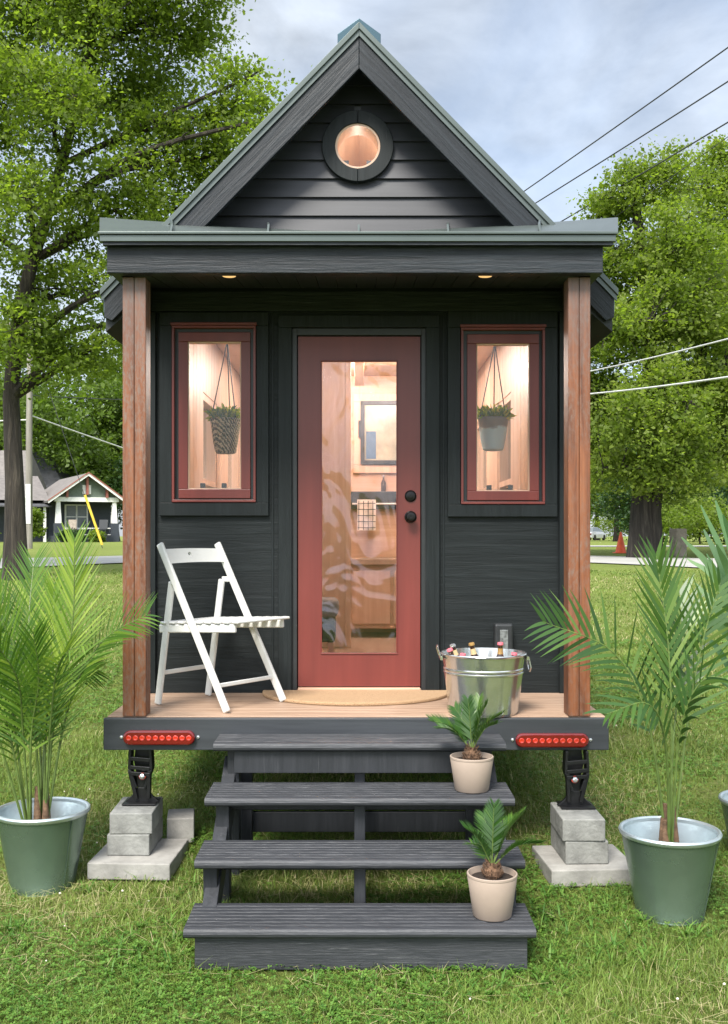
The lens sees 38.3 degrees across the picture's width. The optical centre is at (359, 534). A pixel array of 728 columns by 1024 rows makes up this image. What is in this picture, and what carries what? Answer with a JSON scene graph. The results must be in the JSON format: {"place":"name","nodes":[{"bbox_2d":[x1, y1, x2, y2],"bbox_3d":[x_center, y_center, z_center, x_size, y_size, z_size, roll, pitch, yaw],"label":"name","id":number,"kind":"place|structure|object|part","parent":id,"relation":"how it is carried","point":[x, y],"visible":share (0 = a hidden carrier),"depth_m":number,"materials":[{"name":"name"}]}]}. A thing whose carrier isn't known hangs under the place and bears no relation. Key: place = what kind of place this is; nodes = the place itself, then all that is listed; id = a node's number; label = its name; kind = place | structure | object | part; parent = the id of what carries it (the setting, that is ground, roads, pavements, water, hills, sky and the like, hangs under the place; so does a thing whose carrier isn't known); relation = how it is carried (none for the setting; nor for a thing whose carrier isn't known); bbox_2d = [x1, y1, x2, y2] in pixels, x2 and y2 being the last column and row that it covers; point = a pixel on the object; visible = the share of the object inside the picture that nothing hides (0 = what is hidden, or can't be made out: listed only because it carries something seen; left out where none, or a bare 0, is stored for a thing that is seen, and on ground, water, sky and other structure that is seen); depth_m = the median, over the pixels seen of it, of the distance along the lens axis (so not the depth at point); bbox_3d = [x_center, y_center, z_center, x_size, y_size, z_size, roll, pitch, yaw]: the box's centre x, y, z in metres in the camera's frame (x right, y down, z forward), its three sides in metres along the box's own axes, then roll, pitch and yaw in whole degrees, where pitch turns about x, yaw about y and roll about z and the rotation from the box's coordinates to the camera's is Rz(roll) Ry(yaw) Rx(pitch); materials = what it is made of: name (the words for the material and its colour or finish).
{"place":"outdoors","nodes":[
{"label":"outdoors","id":0,"kind":"place"},
{"bbox_2d":[0,450,46,489],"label":"house","id":1,"kind":"structure","parent":0,"point":[35,470],"depth_m":87.42,"materials":[{"name":"grey"}]},
{"bbox_2d":[0,556,716,567],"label":"road","id":2,"kind":"structure","parent":0,"point":[593,559],"depth_m":29.51,"materials":[{"name":"grey asphalt"}]},
{"bbox_2d":[0,536,727,1023],"bbox_3d":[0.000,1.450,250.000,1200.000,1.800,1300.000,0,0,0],"label":"ground","id":3,"kind":"structure","parent":0,"point":[600,546],"depth_m":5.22,"materials":[{"name":"green plant"}]},
{"bbox_2d":[7,322,40,548],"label":"utility pole","id":4,"kind":"object","parent":3,"relation":"on","point":[29,496],"visible":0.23,"depth_m":44.88,"materials":[{"name":"grey wood"}]},
{"bbox_2d":[45,381,102,547],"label":"guy wire","id":5,"kind":"object","parent":4,"relation":"attached to","point":[93,520],"visible":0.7,"depth_m":45.77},
{"bbox_2d":[32,415,122,447],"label":"power line","id":6,"kind":"object","parent":4,"relation":"attached to","point":[76,431],"visible":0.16,"depth_m":47.36,"materials":[{"name":"metal"}]},
{"bbox_2d":[33,395,122,399],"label":"power line","id":7,"kind":"object","parent":4,"relation":"attached to","point":[83,398],"visible":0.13,"depth_m":47.89,"materials":[{"name":"black metal"}]},
{"bbox_2d":[0,298,74,461],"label":"background tree","id":8,"kind":"object","parent":3,"relation":"on","point":[2,369],"visible":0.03,"depth_m":107.09,"materials":[{"name":"green plant"}]},
{"bbox_2d":[33,507,46,538],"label":"shrub","id":9,"kind":"object","parent":3,"relation":"on","point":[39,517],"visible":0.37,"depth_m":69.92,"materials":[{"name":"green plant"}]},
{"bbox_2d":[32,452,69,487],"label":"house","id":10,"kind":"structure","parent":3,"relation":"on","point":[50,477],"depth_m":94.34,"materials":[{"name":"grey"}]},
{"bbox_2d":[0,304,122,489],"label":"background tree","id":11,"kind":"object","parent":3,"relation":"on","point":[60,453],"visible":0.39,"depth_m":93.38,"materials":[{"name":"green plant"}]},
{"bbox_2d":[0,472,122,541],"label":"bungalow","id":12,"kind":"object","parent":3,"relation":"on","point":[62,500],"visible":0.69,"depth_m":76.37,"materials":[{"name":"grey wood"}]},
{"bbox_2d":[66,520,76,529],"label":"porch chair","id":13,"kind":"object","parent":12,"relation":"on","point":[72,523],"visible":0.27,"depth_m":74.83,"materials":[{"name":"wood"}]},
{"bbox_2d":[65,504,87,529],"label":"front window","id":14,"kind":"structure","parent":12,"relation":"in","point":[76,505],"depth_m":77.26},
{"bbox_2d":[98,520,107,535],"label":"porch chair","id":15,"kind":"object","parent":12,"relation":"on","point":[103,524],"visible":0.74,"depth_m":75.11,"materials":[{"name":"grey plastic"}]},
{"bbox_2d":[55,527,87,541],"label":"shrub","id":16,"kind":"object","parent":3,"relation":"on","point":[74,532],"visible":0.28,"depth_m":73.18,"materials":[{"name":"green plant"}]},
{"bbox_2d":[32,372,122,515],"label":"background tree","id":17,"kind":"object","parent":3,"relation":"on","point":[109,392],"visible":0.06,"depth_m":100.10,"materials":[{"name":"green plant"}]},
{"bbox_2d":[34,333,122,540],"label":"background tree","id":18,"kind":"object","parent":3,"relation":"on","point":[103,425],"visible":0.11,"depth_m":104.61,"materials":[{"name":"green plant"}]},
{"bbox_2d":[0,519,162,896],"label":"potted palm","id":19,"kind":"object","parent":3,"relation":"on","point":[41,834],"visible":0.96,"depth_m":4.93,"materials":[{"name":"plant"}]},
{"bbox_2d":[86,528,106,541],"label":"shrub","id":20,"kind":"object","parent":3,"relation":"on","point":[95,538],"visible":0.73,"depth_m":73.30,"materials":[{"name":"green plant"}]},
{"bbox_2d":[94,456,122,529],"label":"background tree","id":21,"kind":"object","parent":3,"relation":"on","point":[120,492],"visible":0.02,"depth_m":94.68,"materials":[{"name":"green plant"}]},
{"bbox_2d":[87,839,187,880],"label":"concrete slab","id":22,"kind":"structure","parent":3,"relation":"on","point":[163,860],"depth_m":5.01,"materials":[{"name":"grey concrete"}]},
{"bbox_2d":[107,817,162,855],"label":"concrete block","id":23,"kind":"structure","parent":22,"relation":"on","point":[133,844],"depth_m":5.12,"materials":[{"name":"grey concrete"}]},
{"bbox_2d":[110,797,162,833],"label":"concrete block","id":24,"kind":"structure","parent":23,"relation":"on","point":[134,819],"depth_m":5.12,"materials":[{"name":"grey concrete"}]},
{"bbox_2d":[0,0,311,580],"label":"elm tree","id":25,"kind":"object","parent":3,"relation":"on","point":[76,108],"visible":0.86,"depth_m":22.48,"materials":[{"name":"green plant"}]},
{"bbox_2d":[167,808,194,842],"bbox_3d":[-0.945,1.545,5.560,0.140,0.130,0.200,0,0,-8],"label":"concrete block","id":26,"kind":"object","parent":3,"relation":"on","point":[180,823],"depth_m":5.47,"materials":[{"name":"grey concrete"}]},
{"bbox_2d":[98,19,617,808],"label":"tiny house","id":27,"kind":"structure","parent":3,"relation":"on","point":[360,253],"depth_m":6.05,"materials":[{"name":"black wood"}]},
{"bbox_2d":[203,393,215,487],"bbox_3d":[-1.165,-0.375,7.700,0.130,1.250,0.700,0,0,0],"label":"side window","id":28,"kind":"structure","parent":27,"relation":"in","point":[209,455],"depth_m":8.00,"materials":[{"name":"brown wood"}]},
{"bbox_2d":[170,322,256,501],"bbox_3d":[-0.837,-0.702,6.085,0.495,1.033,0.120,0,0,0],"label":"window","id":29,"kind":"structure","parent":27,"relation":"in","point":[184,334],"depth_m":6.05,"materials":[{"name":"red paint"}]},
{"bbox_2d":[204,344,239,453],"bbox_3d":[-0.843,-0.929,6.626,0.278,0.841,0.284,0,0,0],"label":"hanging planter","id":30,"kind":"object","parent":27,"relation":"hanging from","point":[225,423],"visible":0.95,"depth_m":6.56,"materials":[{"name":"grey wicker"}]},
{"bbox_2d":[155,542,289,712],"bbox_3d":[-0.739,0.480,5.657,0.606,0.875,0.463,0,0,30],"label":"folding chair","id":31,"kind":"object","parent":27,"relation":"on","point":[216,624],"visible":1,"depth_m":5.62,"materials":[{"name":"white paint"}]},
{"bbox_2d":[228,439,238,487],"bbox_3d":[-1.165,-0.375,9.175,0.130,1.250,0.850,0,0,0],"label":"side window","id":32,"kind":"structure","parent":27,"relation":"in","point":[233,459],"depth_m":9.55,"materials":[{"name":"glass"}]},
{"bbox_2d":[322,597,338,652],"bbox_3d":[-0.307,0.662,7.000,0.340,0.471,0.340,0,0,0],"label":"upholstered stool","id":33,"kind":"object","parent":27,"relation":"on","point":[330,607],"visible":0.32,"depth_m":6.85,"materials":[{"name":"grey fabric"}]},
{"bbox_2d":[262,690,446,705],"bbox_3d":[-0.020,0.906,5.814,1.069,0.019,0.455,0,0,0],"label":"doormat","id":34,"kind":"object","parent":27,"relation":"on","point":[355,697],"visible":0.87,"depth_m":5.80,"materials":[{"name":"beige wicker"}]},
{"bbox_2d":[322,110,392,183],"bbox_3d":[-0.008,-2.231,6.093,0.410,0.410,0.155,0,0,0],"label":"round window","id":35,"kind":"structure","parent":27,"relation":"in","point":[367,124],"depth_m":6.01,"materials":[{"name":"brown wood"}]},
{"bbox_2d":[298,337,419,685],"bbox_3d":[0.000,-0.132,6.067,0.708,2.029,0.120,0,0,0],"label":"door","id":36,"kind":"structure","parent":27,"relation":"in","point":[315,667],"depth_m":6.08,"materials":[{"name":"red paint"}]},
{"bbox_2d":[357,499,375,529],"bbox_3d":[0.067,-0.175,9.451,0.169,0.278,0.071,0,0,0],"label":"dish towel","id":37,"kind":"object","parent":27,"relation":"hanging from","point":[366,514],"visible":1,"depth_m":9.44,"materials":[{"name":"fabric"}]},
{"bbox_2d":[353,393,395,472],"bbox_3d":[0.284,-0.923,9.569,0.675,0.728,0.059,0,0,0],"label":"kitchen window","id":38,"kind":"structure","parent":27,"relation":"in","point":[374,414],"depth_m":9.57,"materials":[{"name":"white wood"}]},
{"bbox_2d":[381,475,385,490],"bbox_3d":[0.222,-0.467,9.570,0.048,0.153,0.048,0,0,0],"label":"soap bottle","id":39,"kind":"object","parent":27,"relation":"on","point":[383,485],"visible":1,"depth_m":9.55,"materials":[{"name":"clear glass"}]},
{"bbox_2d":[477,424,486,489],"bbox_3d":[1.135,-0.375,9.175,0.130,1.250,0.850,0,0,0],"label":"side window","id":40,"kind":"structure","parent":27,"relation":"in","point":[481,454],"depth_m":9.55,"materials":[{"name":"glass"}]},
{"bbox_2d":[436,644,531,717],"bbox_3d":[0.640,0.742,5.400,0.444,0.348,0.444,0,0,-42],"label":"metal tub","id":41,"kind":"object","parent":27,"relation":"on","point":[492,677],"visible":0.79,"depth_m":5.24,"materials":[{"name":"silver metal"}]},
{"bbox_2d":[447,648,453,654],"bbox_3d":[0.502,0.688,5.321,0.119,0.226,0.060,0,0,-14],"label":"bottle","id":42,"kind":"object","parent":41,"relation":"in","point":[450,651],"visible":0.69,"depth_m":5.30,"materials":[{"name":"pink glass"}]},
{"bbox_2d":[450,643,459,655],"bbox_3d":[0.518,0.673,5.398,0.116,0.227,0.060,0,0,-24],"label":"bottle","id":43,"kind":"object","parent":41,"relation":"in","point":[453,647],"visible":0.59,"depth_m":5.37,"materials":[{"name":"brown glass"}]},
{"bbox_2d":[468,642,478,656],"bbox_3d":[0.605,0.665,5.364,0.100,0.229,0.060,0,0,-23],"label":"bottle","id":44,"kind":"object","parent":41,"relation":"in","point":[473,650],"visible":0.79,"depth_m":5.34,"materials":[{"name":"brown glass"}]},
{"bbox_2d":[496,642,503,656],"bbox_3d":[0.722,0.666,5.371,0.060,0.228,0.068,0,0,0],"label":"bottle","id":45,"kind":"object","parent":41,"relation":"in","point":[500,649],"visible":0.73,"depth_m":5.35,"materials":[{"name":"brown glass"}]},
{"bbox_2d":[477,346,516,450],"bbox_3d":[0.854,-0.939,6.615,0.281,0.823,0.270,0,0,0],"label":"hanging planter","id":46,"kind":"object","parent":27,"relation":"hanging from","point":[493,423],"visible":0.94,"depth_m":6.56,"materials":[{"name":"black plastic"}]},
{"bbox_2d":[460,324,545,503],"bbox_3d":[0.829,-0.691,6.085,0.495,1.033,0.120,0,0,0],"label":"window","id":47,"kind":"structure","parent":27,"relation":"in","point":[532,336],"depth_m":6.05,"materials":[{"name":"red paint"}]},
{"bbox_2d":[498,393,510,489],"bbox_3d":[1.135,-0.375,7.700,0.130,1.250,0.700,0,0,0],"label":"side window","id":48,"kind":"structure","parent":27,"relation":"in","point":[504,456],"depth_m":8.00,"materials":[{"name":"brown glass"}]},
{"bbox_2d":[183,734,535,969],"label":"front steps","id":49,"kind":"structure","parent":3,"relation":"on","point":[360,932],"depth_m":4.54,"materials":[{"name":"paint"}]},
{"bbox_2d":[426,692,504,793],"bbox_3d":[0.496,0.958,4.865,0.386,0.451,0.233,0,0,0],"label":"potted sago palm","id":50,"kind":"object","parent":49,"relation":"on","point":[471,765],"visible":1,"depth_m":4.84,"materials":[{"name":"green plant"}]},
{"bbox_2d":[459,797,546,921],"bbox_3d":[0.585,1.314,4.298,0.361,0.490,0.221,0,0,0],"label":"potted sago palm","id":51,"kind":"object","parent":49,"relation":"on","point":[492,885],"visible":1,"depth_m":4.26,"materials":[{"name":"beige ceramic"}]},
{"bbox_2d":[0,639,727,1023],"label":"clover patch","id":52,"kind":"object","parent":3,"relation":"on","point":[338,1019],"visible":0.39,"depth_m":4.19,"materials":[{"name":"green plant"}]},
{"bbox_2d":[532,844,630,886],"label":"concrete slab","id":53,"kind":"structure","parent":3,"relation":"on","point":[555,868],"depth_m":4.96,"materials":[{"name":"grey concrete"}]},
{"bbox_2d":[551,824,607,863],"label":"concrete block","id":54,"kind":"structure","parent":53,"relation":"on","point":[582,852],"depth_m":5.02,"materials":[{"name":"grey concrete"}]},
{"bbox_2d":[550,802,604,840],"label":"concrete block","id":55,"kind":"structure","parent":54,"relation":"on","point":[578,824],"depth_m":5.01,"materials":[{"name":"grey concrete"}]},
{"bbox_2d":[590,527,605,539],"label":"parked car","id":56,"kind":"object","parent":3,"relation":"on","point":[596,532],"visible":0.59,"depth_m":117.02,"materials":[{"name":"silver metal"}]},
{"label":"window glass","id":57,"kind":"part","parent":56,"relation":"part of","materials":[{"name":"glass"}]},
{"bbox_2d":[590,508,628,540],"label":"shrub","id":58,"kind":"object","parent":3,"relation":"on","point":[606,527],"visible":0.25,"depth_m":131.14,"materials":[{"name":"green plant"}]},
{"bbox_2d":[590,436,631,539],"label":"background tree","id":59,"kind":"object","parent":3,"relation":"on","point":[598,508],"visible":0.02,"depth_m":174.04,"materials":[{"name":"green plant"}]},
{"bbox_2d":[590,436,636,540],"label":"background tree","id":60,"kind":"object","parent":3,"relation":"on","point":[615,536],"visible":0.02,"depth_m":99.68,"materials":[{"name":"green plant"}]},
{"bbox_2d":[612,532,625,552],"bbox_3d":[9.233,0.291,37.000,0.480,0.750,0.480,0,0,0],"label":"traffic cone","id":61,"kind":"object","parent":3,"relation":"on","point":[620,547],"visible":0.88,"depth_m":36.90,"materials":[{"name":"orange plastic"}]},
{"bbox_2d":[524,531,727,926],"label":"potted palm","id":62,"kind":"object","parent":3,"relation":"on","point":[670,855],"visible":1,"depth_m":4.65,"materials":[{"name":"plant"}]},
{"bbox_2d":[566,134,727,557],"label":"oak tree","id":63,"kind":"object","parent":3,"relation":"on","point":[681,447],"visible":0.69,"depth_m":30.64,"materials":[{"name":"green plant"}]},
{"bbox_2d":[591,445,723,541],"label":"background tree","id":64,"kind":"object","parent":3,"relation":"on","point":[619,514],"visible":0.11,"depth_m":80.19,"materials":[{"name":"green plant"}]},
{"bbox_2d":[602,478,727,541],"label":"background tree","id":65,"kind":"object","parent":3,"relation":"on","point":[703,503],"depth_m":76.54,"materials":[{"name":"green plant"}]},
{"bbox_2d":[621,488,727,543],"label":"shrub","id":66,"kind":"object","parent":3,"relation":"on","point":[694,517],"visible":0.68,"depth_m":59.09,"materials":[{"name":"green plant"}]},
{"bbox_2d":[669,528,686,556],"bbox_3d":[10.221,0.314,33.600,0.420,1.000,0.420,0,0,-11],"label":"stone post","id":67,"kind":"object","parent":3,"relation":"on","point":[678,533],"visible":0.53,"depth_m":33.40,"materials":[{"name":"grey stone"}]},
{"bbox_2d":[640,130,727,486],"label":"maple tree","id":68,"kind":"object","parent":3,"relation":"on","point":[716,194],"visible":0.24,"depth_m":37.42,"materials":[{"name":"green plant"}]},
{"bbox_2d":[681,500,727,836],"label":"potted strap plant","id":69,"kind":"object","parent":3,"relation":"on","point":[719,554],"visible":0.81,"depth_m":5.25,"materials":[{"name":"green plant"}]},
{"bbox_2d":[702,477,727,540],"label":"shrub","id":70,"kind":"object","parent":3,"relation":"on","point":[722,496],"visible":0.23,"depth_m":62.27,"materials":[{"name":"green plant"}]},
{"bbox_2d":[0,0,727,535],"label":"sky","id":71,"kind":"structure","parent":0,"point":[534,83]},
{"bbox_2d":[524,47,727,191],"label":"power line","id":72,"kind":"object","parent":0,"point":[630,116],"visible":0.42,"depth_m":31.12,"materials":[{"name":"black rubber"}]},
{"bbox_2d":[535,81,727,202],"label":"power line","id":73,"kind":"object","parent":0,"point":[635,140],"visible":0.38,"depth_m":30.93,"materials":[{"name":"black rubber"}]},
{"bbox_2d":[562,122,727,220],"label":"power line","id":74,"kind":"object","parent":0,"point":[659,162],"visible":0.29,"depth_m":29.84,"materials":[{"name":"black rubber"}]},
{"bbox_2d":[590,545,725,545],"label":"road","id":75,"kind":"structure","parent":0,"point":[666,545],"depth_m":52.71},
{"bbox_2d":[590,376,727,394],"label":"power line","id":76,"kind":"object","parent":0,"point":[717,378],"visible":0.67,"depth_m":22.62,"materials":[{"name":"rubber"}]},
{"bbox_2d":[590,338,727,371],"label":"power line","id":77,"kind":"object","parent":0,"point":[660,355],"visible":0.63,"depth_m":22.70,"materials":[{"name":"rubber"}]},
{"bbox_2d":[614,137,727,217],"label":"power line","id":78,"kind":"object","parent":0,"point":[672,176],"visible":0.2,"depth_m":29.61,"materials":[{"name":"black metal"}]}
]}

